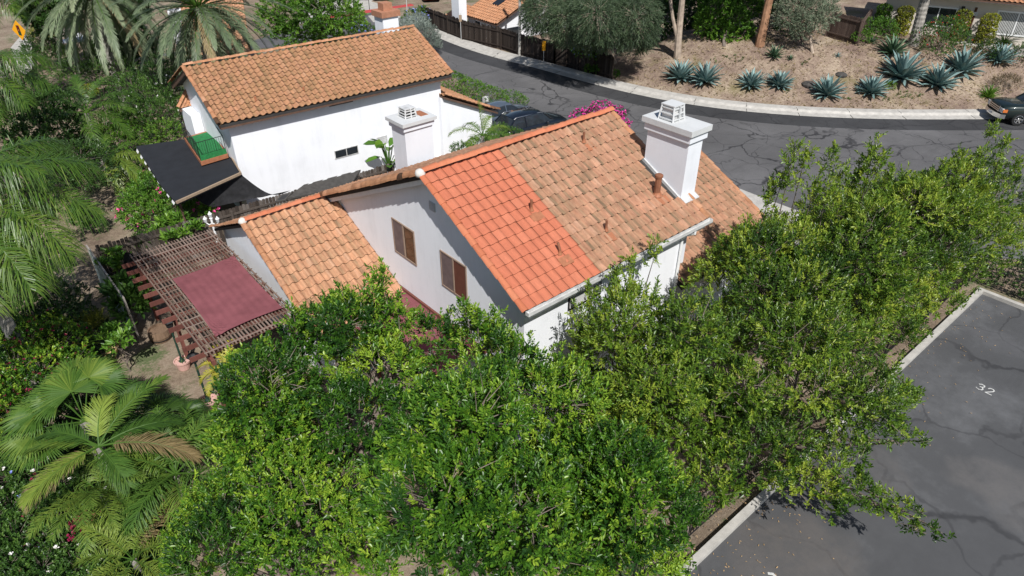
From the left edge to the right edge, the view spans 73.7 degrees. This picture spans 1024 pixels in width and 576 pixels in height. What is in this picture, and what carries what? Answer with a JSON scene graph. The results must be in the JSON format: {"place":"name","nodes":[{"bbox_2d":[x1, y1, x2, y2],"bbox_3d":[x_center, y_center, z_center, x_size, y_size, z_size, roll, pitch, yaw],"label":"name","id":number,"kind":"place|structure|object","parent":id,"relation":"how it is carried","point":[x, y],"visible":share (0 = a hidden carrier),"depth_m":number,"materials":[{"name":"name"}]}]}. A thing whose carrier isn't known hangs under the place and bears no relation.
{"place":"outdoors","nodes":[
{"label":"outdoors","id":0,"kind":"place"},
{"bbox_2d":[0,0,1023,575],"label":"ground","id":1,"kind":"structure","parent":0,"point":[146,358],"depth_m":25.09,"materials":[{"name":"soil"}]},
{"bbox_2d":[0,48,57,205],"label":"queen palm","id":2,"kind":"object","parent":1,"relation":"on","point":[14,58],"visible":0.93,"depth_m":29.99,"materials":[{"name":"green plant"}]},
{"bbox_2d":[0,197,76,294],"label":"dark shrub","id":3,"kind":"object","parent":1,"relation":"on","point":[19,222],"visible":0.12,"depth_m":26.54,"materials":[{"name":"green plant"}]},
{"bbox_2d":[18,31,66,67],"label":"dark shrub","id":4,"kind":"object","parent":1,"relation":"on","point":[37,46],"visible":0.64,"depth_m":51.95,"materials":[{"name":"green plant"}]},
{"bbox_2d":[0,73,91,175],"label":"broad tree","id":5,"kind":"object","parent":1,"relation":"on","point":[37,119],"visible":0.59,"depth_m":34.71,"materials":[{"name":"green plant"}]},
{"bbox_2d":[0,273,93,340],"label":"dark shrub","id":6,"kind":"object","parent":1,"relation":"on","point":[66,293],"visible":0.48,"depth_m":23.78,"materials":[{"name":"green plant"}]},
{"bbox_2d":[7,0,89,74],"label":"broad tree","id":7,"kind":"object","parent":1,"relation":"on","point":[38,20],"visible":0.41,"depth_m":47.38,"materials":[{"name":"green plant"}]},
{"bbox_2d":[0,308,99,444],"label":"bougainvillea","id":8,"kind":"object","parent":1,"relation":"on","point":[38,350],"visible":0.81,"depth_m":21.26,"materials":[{"name":"green plant"}]},
{"bbox_2d":[0,133,113,387],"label":"queen palm","id":9,"kind":"object","parent":1,"relation":"on","point":[7,322],"visible":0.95,"depth_m":18.71,"materials":[{"name":"green plant"}]},
{"bbox_2d":[0,135,122,199],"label":"broad tree","id":10,"kind":"object","parent":1,"relation":"on","point":[94,149],"visible":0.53,"depth_m":32.01,"materials":[{"name":"green plant"}]},
{"bbox_2d":[0,440,136,575],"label":"flower bed","id":11,"kind":"object","parent":1,"relation":"on","point":[32,554],"visible":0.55,"depth_m":17.34,"materials":[{"name":"green plant"}]},
{"bbox_2d":[0,353,151,474],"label":"fan palm","id":12,"kind":"object","parent":1,"relation":"on","point":[27,417],"visible":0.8,"depth_m":18.57,"materials":[{"name":"green plant"}]},
{"bbox_2d":[34,38,143,115],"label":"broad tree","id":13,"kind":"object","parent":1,"relation":"on","point":[83,69],"visible":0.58,"depth_m":42.73,"materials":[{"name":"green plant"}]},
{"bbox_2d":[5,0,173,106],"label":"date palm","id":14,"kind":"object","parent":1,"relation":"on","point":[100,21],"visible":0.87,"depth_m":41.11,"materials":[{"name":"green plant"}]},
{"bbox_2d":[41,74,144,173],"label":"palm","id":15,"kind":"object","parent":1,"relation":"on","point":[86,112],"visible":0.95,"depth_m":34.85,"materials":[{"name":"green plant"}]},
{"bbox_2d":[20,428,169,557],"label":"feather palm","id":16,"kind":"object","parent":1,"relation":"on","point":[85,499],"visible":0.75,"depth_m":16.89,"materials":[{"name":"green plant"}]},
{"bbox_2d":[0,33,200,575],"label":"undergrowth","id":17,"kind":"object","parent":1,"relation":"on","point":[72,413],"visible":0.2,"depth_m":19.57,"materials":[{"name":"green plant"}]},
{"bbox_2d":[17,373,202,513],"bbox_3d":[-10.477,4.693,18.015,4.142,3.583,3.048,-19,38,-26],"label":"feather palm","id":18,"kind":"object","parent":1,"relation":"on","point":[125,402],"visible":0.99,"depth_m":17.47,"materials":[{"name":"green plant"}]},
{"bbox_2d":[75,132,148,195],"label":"palm","id":19,"kind":"object","parent":1,"relation":"on","point":[118,185],"visible":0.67,"depth_m":33.59,"materials":[{"name":"green plant"}]},
{"bbox_2d":[93,244,131,273],"bbox_3d":[-15.926,-0.830,27.563,1.620,2.174,2.122,-26,41,-33],"label":"plumeria","id":20,"kind":"object","parent":1,"relation":"on","point":[116,264],"visible":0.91,"depth_m":26.88,"materials":[{"name":"green plant"}]},
{"bbox_2d":[85,245,139,339],"bbox_3d":[-15.426,0.129,26.314,0.149,1.955,4.959,-26,42,-33],"label":"fence screen","id":21,"kind":"object","parent":1,"relation":"on","point":[101,272],"visible":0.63,"depth_m":25.83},
{"bbox_2d":[91,319,137,371],"bbox_3d":[-13.346,2.151,23.094,1.632,2.185,1.280,-10,35,-14],"label":"plumeria","id":22,"kind":"object","parent":1,"relation":"on","point":[115,336],"visible":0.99,"depth_m":22.77,"materials":[{"name":"green plant"}]},
{"bbox_2d":[90,0,158,69],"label":"broad tree","id":23,"kind":"object","parent":1,"relation":"on","point":[143,29],"visible":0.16,"depth_m":48.87,"materials":[{"name":"green plant"}]},
{"bbox_2d":[93,268,157,323],"bbox_3d":[-14.151,0.477,25.399,2.254,2.422,2.347,-26,41,-33],"label":"shrub","id":24,"kind":"object","parent":1,"relation":"on","point":[128,291],"visible":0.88,"depth_m":24.93,"materials":[{"name":"green plant"}]},
{"bbox_2d":[72,486,184,575],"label":"feather palm","id":25,"kind":"object","parent":1,"relation":"on","point":[134,561],"visible":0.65,"depth_m":16.65,"materials":[{"name":"green plant"}]},
{"bbox_2d":[90,105,184,163],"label":"broad tree","id":26,"kind":"object","parent":1,"relation":"on","point":[111,127],"visible":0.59,"depth_m":36.17,"materials":[{"name":"green plant"}]},
{"bbox_2d":[103,67,184,141],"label":"broad tree","id":27,"kind":"object","parent":1,"relation":"on","point":[155,99],"visible":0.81,"depth_m":37.76,"materials":[{"name":"green plant"}]},
{"bbox_2d":[147,323,171,343],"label":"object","id":28,"kind":"object","parent":1,"relation":"on","point":[158,333],"visible":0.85,"depth_m":24.98,"materials":[{"name":"brown wood"}]},
{"bbox_2d":[132,50,191,124],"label":"broad tree","id":29,"kind":"object","parent":1,"relation":"on","point":[168,69],"visible":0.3,"depth_m":40.76,"materials":[{"name":"green plant"}]},
{"bbox_2d":[109,169,220,232],"bbox_3d":[-16.021,-3.844,31.258,6.023,3.078,3.689,19,38,26],"label":"hibiscus","id":30,"kind":"object","parent":1,"relation":"on","point":[151,206],"visible":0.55,"depth_m":30.37,"materials":[{"name":"green plant"}]},
{"bbox_2d":[86,404,251,544],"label":"feather palm","id":31,"kind":"object","parent":1,"relation":"on","point":[147,496],"visible":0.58,"depth_m":17.54,"materials":[{"name":"green plant"}]},
{"bbox_2d":[151,207,193,227],"bbox_3d":[-14.459,-2.356,29.479,2.041,2.590,1.115,15,37,21],"label":"plumeria","id":32,"kind":"object","parent":1,"relation":"on","point":[167,217],"visible":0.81,"depth_m":28.91,"materials":[{"name":"green plant"}]},
{"bbox_2d":[148,218,205,259],"bbox_3d":[-14.234,-1.834,28.970,2.527,2.287,1.743,2,34,3],"label":"plumeria","id":33,"kind":"object","parent":1,"relation":"on","point":[194,223],"visible":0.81,"depth_m":28.42,"materials":[{"name":"green plant"}]},
{"bbox_2d":[132,392,222,477],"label":"fan palm","id":34,"kind":"object","parent":1,"relation":"on","point":[169,402],"visible":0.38,"depth_m":19.23,"materials":[{"name":"green plant"}]},
{"bbox_2d":[136,139,241,239],"bbox_3d":[-14.494,-4.519,32.214,3.816,3.130,7.609,-22,39,-29],"label":"patio cover","id":35,"kind":"object","parent":1,"relation":"on","point":[181,174],"visible":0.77,"depth_m":30.68,"materials":[{"name":"black fabric"}]},
{"bbox_2d":[196,175,287,206],"bbox_3d":[-12.164,-4.416,30.613,4.237,1.262,0.304,-19,38,-26],"label":"shade net","id":36,"kind":"object","parent":35,"relation":"hanging from","point":[241,188],"visible":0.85,"depth_m":30.44,"materials":[{"name":"black fabric"}]},
{"bbox_2d":[107,0,295,89],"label":"date palm","id":37,"kind":"object","parent":1,"relation":"on","point":[206,33],"visible":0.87,"depth_m":36.87,"materials":[{"name":"green plant"}]},
{"bbox_2d":[167,0,250,63],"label":"house","id":38,"kind":"structure","parent":1,"relation":"on","point":[240,6],"depth_m":46.44,"materials":[{"name":"tile"}]},
{"bbox_2d":[121,229,303,405],"bbox_3d":[-10.457,1.109,23.908,3.410,2.898,7.750,-26,41,-33],"label":"pergola","id":39,"kind":"object","parent":1,"relation":"on","point":[142,271],"visible":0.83,"depth_m":23.14,"materials":[{"name":"brown wood"}]},
{"bbox_2d":[173,255,281,336],"bbox_3d":[-9.502,0.157,22.632,2.294,0.061,4.298,-26,41,-33],"label":"shade sail","id":40,"kind":"object","parent":39,"relation":"on","point":[225,295],"visible":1,"depth_m":22.52,"materials":[{"name":"red fabric"}]},
{"bbox_2d":[194,338,251,419],"bbox_3d":[-8.907,3.046,21.145,1.306,2.854,1.579,23,40,30],"label":"shrub","id":41,"kind":"object","parent":1,"relation":"on","point":[220,355],"visible":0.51,"depth_m":20.48,"materials":[{"name":"yellow plant"}]},
{"bbox_2d":[95,163,394,280],"bbox_3d":[-11.251,-3.109,31.061,13.506,2.066,0.132,-23,40,-31],"label":"wooden fence","id":42,"kind":"object","parent":1,"relation":"on","point":[230,215],"visible":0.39,"depth_m":29.36,"materials":[{"name":"brown wood"}]},
{"bbox_2d":[153,425,408,575],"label":"broadleaf tree","id":43,"kind":"object","parent":1,"relation":"on","point":[265,540],"visible":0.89,"depth_m":13.79,"materials":[{"name":"green plant"}]},
{"bbox_2d":[252,0,369,49],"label":"leafy tree","id":44,"kind":"object","parent":1,"relation":"on","point":[315,24],"visible":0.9,"depth_m":47.52,"materials":[{"name":"green plant"}]},
{"bbox_2d":[275,170,360,205],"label":"shed","id":45,"kind":"structure","parent":1,"relation":"on","point":[310,188],"depth_m":31.09,"materials":[{"name":"stone"}]},
{"bbox_2d":[167,1,500,214],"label":"house","id":46,"kind":"structure","parent":1,"relation":"on","point":[291,119],"depth_m":33.46,"materials":[{"name":"white paint"}]},
{"bbox_2d":[180,121,228,165],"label":"balcony","id":47,"kind":"structure","parent":46,"relation":"attached to","point":[205,147],"depth_m":31.78,"materials":[{"name":"green metal"}]},
{"bbox_2d":[198,256,507,547],"bbox_3d":[-3.793,3.117,17.143,7.424,7.271,6.169,-9,35,-14],"label":"broadleaf tree","id":48,"kind":"object","parent":1,"relation":"on","point":[273,400],"visible":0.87,"depth_m":15.37,"materials":[{"name":"green plant"}]},
{"bbox_2d":[364,137,394,167],"bbox_3d":[-6.231,-6.096,34.240,1.845,3.102,1.809,22,40,29],"label":"broadleaf plant","id":49,"kind":"object","parent":1,"relation":"on","point":[378,143],"visible":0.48,"depth_m":33.78,"materials":[{"name":"green plant"}]},
{"bbox_2d":[398,11,442,48],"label":"silver shrub","id":50,"kind":"object","parent":1,"relation":"on","point":[420,23],"visible":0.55,"depth_m":55.10,"materials":[{"name":"grey plant"}]},
{"bbox_2d":[292,286,615,531],"bbox_3d":[-1.711,3.217,17.317,9.122,6.893,5.085,16,37,23],"label":"broadleaf tree","id":51,"kind":"object","parent":1,"relation":"on","point":[536,370],"visible":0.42,"depth_m":15.25,"materials":[{"name":"green plant"}]},
{"bbox_2d":[440,70,508,102],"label":"clipped hedge","id":52,"kind":"object","parent":1,"relation":"on","point":[474,84],"visible":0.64,"depth_m":44.27,"materials":[{"name":"green plant"}]},
{"bbox_2d":[448,98,511,147],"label":"palm","id":53,"kind":"object","parent":1,"relation":"on","point":[482,128],"visible":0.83,"depth_m":34.31,"materials":[{"name":"green plant"}]},
{"bbox_2d":[340,350,630,575],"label":"broadleaf tree","id":54,"kind":"object","parent":1,"relation":"on","point":[494,508],"visible":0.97,"depth_m":11.89,"materials":[{"name":"green plant"}]},
{"bbox_2d":[449,121,523,151],"bbox_3d":[-1.353,-7.850,37.394,4.960,1.931,2.286,-26,41,-33],"label":"shrub","id":55,"kind":"object","parent":1,"relation":"on","point":[453,145],"visible":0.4,"depth_m":37.18,"materials":[{"name":"green plant"}]},
{"bbox_2d":[209,99,766,442],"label":"house","id":56,"kind":"structure","parent":1,"relation":"on","point":[533,229],"depth_m":21.09,"materials":[{"name":"white paint"}]},
{"bbox_2d":[391,217,416,265],"bbox_3d":[-3.469,-1.499,21.995,0.059,1.260,1.280,-26,41,-33],"label":"window","id":57,"kind":"structure","parent":56,"relation":"in","point":[403,236],"depth_m":21.98,"materials":[{"name":"brown metal"}]},
{"bbox_2d":[356,284,485,388],"bbox_3d":[-3.551,2.445,22.076,2.903,2.810,5.209,-26,41,-33],"label":"side awning","id":58,"kind":"object","parent":56,"relation":"attached to","point":[412,299],"visible":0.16,"depth_m":21.54,"materials":[{"name":"red fabric"}]},
{"bbox_2d":[439,249,467,300],"bbox_3d":[-1.728,-0.358,20.323,0.059,1.260,1.280,-26,41,-33],"label":"window","id":59,"kind":"structure","parent":56,"relation":"in","point":[453,273],"depth_m":20.30,"materials":[{"name":"brown metal"}]},
{"bbox_2d":[445,0,547,38],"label":"house","id":60,"kind":"structure","parent":1,"relation":"on","point":[502,14],"depth_m":58.47,"materials":[{"name":"tile"}]},
{"bbox_2d":[568,99,632,126],"bbox_3d":[4.727,-8.844,37.489,3.430,3.278,3.239,1,34,1],"label":"bougainvillea","id":61,"kind":"object","parent":1,"relation":"on","point":[582,111],"visible":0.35,"depth_m":36.41,"materials":[{"name":"pink plant"}]},
{"bbox_2d":[500,410,718,575],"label":"broadleaf tree","id":62,"kind":"object","parent":1,"relation":"on","point":[649,465],"visible":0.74,"depth_m":13.18,"materials":[{"name":"green plant"}]},
{"bbox_2d":[535,233,761,475],"bbox_3d":[3.556,2.824,17.840,6.131,6.906,5.686,-26,41,-33],"label":"broadleaf tree","id":63,"kind":"object","parent":1,"relation":"on","point":[633,357],"visible":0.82,"depth_m":16.37,"materials":[{"name":"green plant"}]},
{"bbox_2d":[432,29,1009,118],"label":"kerb","id":64,"kind":"structure","parent":1,"relation":"on","point":[767,108],"depth_m":44.90,"materials":[{"name":"concrete"}]},
{"bbox_2d":[681,210,859,391],"bbox_3d":[7.616,0.932,20.859,5.197,6.569,5.485,-26,41,-33],"label":"broadleaf tree","id":65,"kind":"object","parent":1,"relation":"on","point":[745,269],"visible":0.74,"depth_m":19.44,"materials":[{"name":"green plant"}]},
{"bbox_2d":[617,293,956,542],"bbox_3d":[6.536,3.314,17.691,8.157,6.398,7.177,1,34,1],"label":"broadleaf tree","id":66,"kind":"object","parent":1,"relation":"on","point":[768,444],"visible":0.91,"depth_m":16.20,"materials":[{"name":"green plant"}]},
{"bbox_2d":[632,257,1023,575],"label":"strip","id":67,"kind":"object","parent":1,"relation":"on","point":[690,533],"visible":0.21,"depth_m":22.65,"materials":[{"name":"brown soil"}]},
{"bbox_2d":[680,287,984,575],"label":"car park kerb","id":68,"kind":"object","parent":1,"relation":"on","point":[728,528],"visible":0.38,"depth_m":18.35,"materials":[{"name":"concrete"}]},
{"bbox_2d":[740,137,941,424],"bbox_3d":[10.719,-0.175,20.441,6.188,8.234,7.912,-6,34,-9],"label":"broadleaf tree","id":69,"kind":"object","parent":1,"relation":"on","point":[850,228],"visible":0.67,"depth_m":20.12,"materials":[{"name":"green plant"}]},
{"bbox_2d":[739,188,968,267],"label":"pavement kerb","id":70,"kind":"structure","parent":1,"relation":"on","point":[757,201],"depth_m":32.61,"materials":[{"name":"concrete"}]},
{"bbox_2d":[690,294,1023,575],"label":"car park","id":71,"kind":"structure","parent":1,"relation":"on","point":[965,484],"depth_m":18.63,"materials":[{"name":"grey asphalt"}]},
{"bbox_2d":[795,131,1006,359],"bbox_3d":[12.667,-1.964,23.180,7.775,7.783,6.105,-26,41,-33],"label":"broadleaf tree","id":72,"kind":"object","parent":1,"relation":"on","point":[930,196],"visible":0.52,"depth_m":22.01,"materials":[{"name":"green plant"}]},
{"bbox_2d":[871,118,1023,293],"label":"broadleaf tree","id":73,"kind":"object","parent":1,"relation":"on","point":[954,164],"visible":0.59,"depth_m":24.19,"materials":[{"name":"green plant"}]},
{"bbox_2d":[975,249,1023,296],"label":"hedge","id":74,"kind":"object","parent":1,"relation":"on","point":[1021,259],"visible":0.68,"depth_m":26.52,"materials":[{"name":"green plant"}]},
{"bbox_2d":[132,12,1023,258],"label":"road","id":75,"kind":"structure","parent":0,"point":[743,155],"depth_m":39.88,"materials":[{"name":"grey asphalt"}]},
{"bbox_2d":[492,106,566,136],"bbox_3d":[1.062,-9.615,39.881,4.497,1.690,2.260,-22,40,-30],"label":"parked car","id":76,"kind":"object","parent":75,"relation":"on","point":[527,118],"visible":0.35,"depth_m":38.99,"materials":[{"name":"black paint"}]},
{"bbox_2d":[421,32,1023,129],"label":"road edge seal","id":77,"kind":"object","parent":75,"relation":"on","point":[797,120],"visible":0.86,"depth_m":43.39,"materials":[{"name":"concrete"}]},
{"bbox_2d":[985,93,1023,125],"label":"pickup truck","id":78,"kind":"object","parent":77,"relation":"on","point":[1012,108],"visible":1,"depth_m":41.76,"materials":[{"name":"black paint"}]},
{"bbox_2d":[491,0,1023,108],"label":"hillside","id":79,"kind":"structure","parent":0,"point":[630,69],"depth_m":47.09,"materials":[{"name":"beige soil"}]},
{"bbox_2d":[421,5,613,78],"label":"wooden fence","id":80,"kind":"object","parent":79,"relation":"on","point":[504,39],"visible":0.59,"depth_m":54.61,"materials":[{"name":"brown wood"}]},
{"bbox_2d":[516,0,666,63],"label":"eucalyptus tree","id":81,"kind":"object","parent":79,"relation":"on","point":[606,25],"visible":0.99,"depth_m":44.55,"materials":[{"name":"green plant"}]},
{"bbox_2d":[643,0,683,41],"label":"shade tree","id":82,"kind":"object","parent":79,"relation":"on","point":[667,11],"visible":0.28,"depth_m":52.31,"materials":[{"name":"green plant"}]},
{"bbox_2d":[669,0,684,59],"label":"pale tree","id":83,"kind":"object","parent":79,"relation":"on","point":[678,28],"visible":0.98,"depth_m":48.00,"materials":[{"name":"beige plant"}]},
{"bbox_2d":[665,59,698,83],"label":"agave","id":84,"kind":"object","parent":79,"relation":"on","point":[680,71],"visible":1,"depth_m":47.56,"materials":[{"name":"green plant"}]},
{"bbox_2d":[669,0,722,30],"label":"shade tree","id":85,"kind":"object","parent":79,"relation":"on","point":[689,4],"visible":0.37,"depth_m":54.88,"materials":[{"name":"green plant"}]},
{"bbox_2d":[689,62,723,84],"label":"agave","id":86,"kind":"object","parent":79,"relation":"on","point":[705,74],"visible":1,"depth_m":46.67,"materials":[{"name":"green plant"}]},
{"bbox_2d":[692,0,764,46],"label":"green tree","id":87,"kind":"object","parent":79,"relation":"on","point":[729,13],"visible":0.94,"depth_m":49.10,"materials":[{"name":"green plant"}]},
{"bbox_2d":[755,0,772,47],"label":"orange trunk tree","id":88,"kind":"object","parent":79,"relation":"on","point":[762,29],"visible":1,"depth_m":47.62,"materials":[{"name":"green plant"}]},
{"bbox_2d":[770,0,842,52],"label":"olive tree","id":89,"kind":"object","parent":79,"relation":"on","point":[814,14],"visible":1,"depth_m":46.23,"materials":[{"name":"green plant"}]},
{"bbox_2d":[634,28,1013,105],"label":"dry weeds","id":90,"kind":"object","parent":79,"relation":"on","point":[802,92],"visible":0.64,"depth_m":46.94,"materials":[{"name":"plant"}]},
{"bbox_2d":[812,73,846,99],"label":"agave","id":91,"kind":"object","parent":79,"relation":"on","point":[826,88],"visible":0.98,"depth_m":44.80,"materials":[{"name":"green plant"}]},
{"bbox_2d":[824,8,872,45],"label":"wooden fence","id":92,"kind":"object","parent":79,"relation":"on","point":[844,28],"visible":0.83,"depth_m":48.51,"materials":[{"name":"brown wood"}]},
{"bbox_2d":[855,74,889,98],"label":"agave","id":93,"kind":"object","parent":79,"relation":"on","point":[872,86],"visible":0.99,"depth_m":44.94,"materials":[{"name":"green plant"}]},
{"bbox_2d":[851,15,900,42],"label":"rounded shrub","id":94,"kind":"object","parent":79,"relation":"on","point":[878,20],"visible":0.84,"depth_m":47.94,"materials":[{"name":"green plant"}]},
{"bbox_2d":[876,33,912,56],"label":"agave","id":95,"kind":"object","parent":79,"relation":"on","point":[894,45],"visible":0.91,"depth_m":47.02,"materials":[{"name":"green plant"}]},
{"bbox_2d":[875,50,931,85],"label":"agave","id":96,"kind":"object","parent":79,"relation":"on","point":[902,69],"visible":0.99,"depth_m":45.41,"materials":[{"name":"green plant"}]},
{"bbox_2d":[892,5,915,35],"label":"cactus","id":97,"kind":"object","parent":79,"relation":"on","point":[904,15],"visible":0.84,"depth_m":49.69,"materials":[{"name":"green plant"}]},
{"bbox_2d":[908,0,929,46],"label":"palm tree","id":98,"kind":"object","parent":79,"relation":"on","point":[920,16],"visible":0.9,"depth_m":47.24,"materials":[{"name":"grey plant"}]},
{"bbox_2d":[908,14,973,55],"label":"flowering shrub","id":99,"kind":"object","parent":79,"relation":"on","point":[939,31],"visible":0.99,"depth_m":46.81,"materials":[{"name":"green plant"}]},
{"bbox_2d":[918,61,968,91],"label":"agave","id":100,"kind":"object","parent":79,"relation":"on","point":[940,78],"visible":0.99,"depth_m":45.13,"materials":[{"name":"green plant"}]},
{"bbox_2d":[881,0,1023,56],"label":"house","id":101,"kind":"structure","parent":79,"relation":"on","point":[1010,13],"depth_m":48.13,"materials":[{"name":"beige paint"}]},
{"bbox_2d":[924,5,958,27],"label":"window","id":102,"kind":"structure","parent":101,"relation":"in","point":[933,11],"depth_m":49.19,"materials":[{"name":"black glass"}]},
{"bbox_2d":[990,10,1023,36],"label":"garage door","id":103,"kind":"structure","parent":101,"relation":"in","point":[1012,22],"depth_m":47.55,"materials":[{"name":"white paint"}]},
{"bbox_2d":[943,46,986,79],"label":"agave","id":104,"kind":"object","parent":79,"relation":"on","point":[964,62],"visible":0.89,"depth_m":45.86,"materials":[{"name":"green plant"}]},
{"bbox_2d":[972,12,1001,45],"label":"shrub","id":105,"kind":"object","parent":79,"relation":"on","point":[988,30],"visible":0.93,"depth_m":47.58,"materials":[{"name":"green plant"}]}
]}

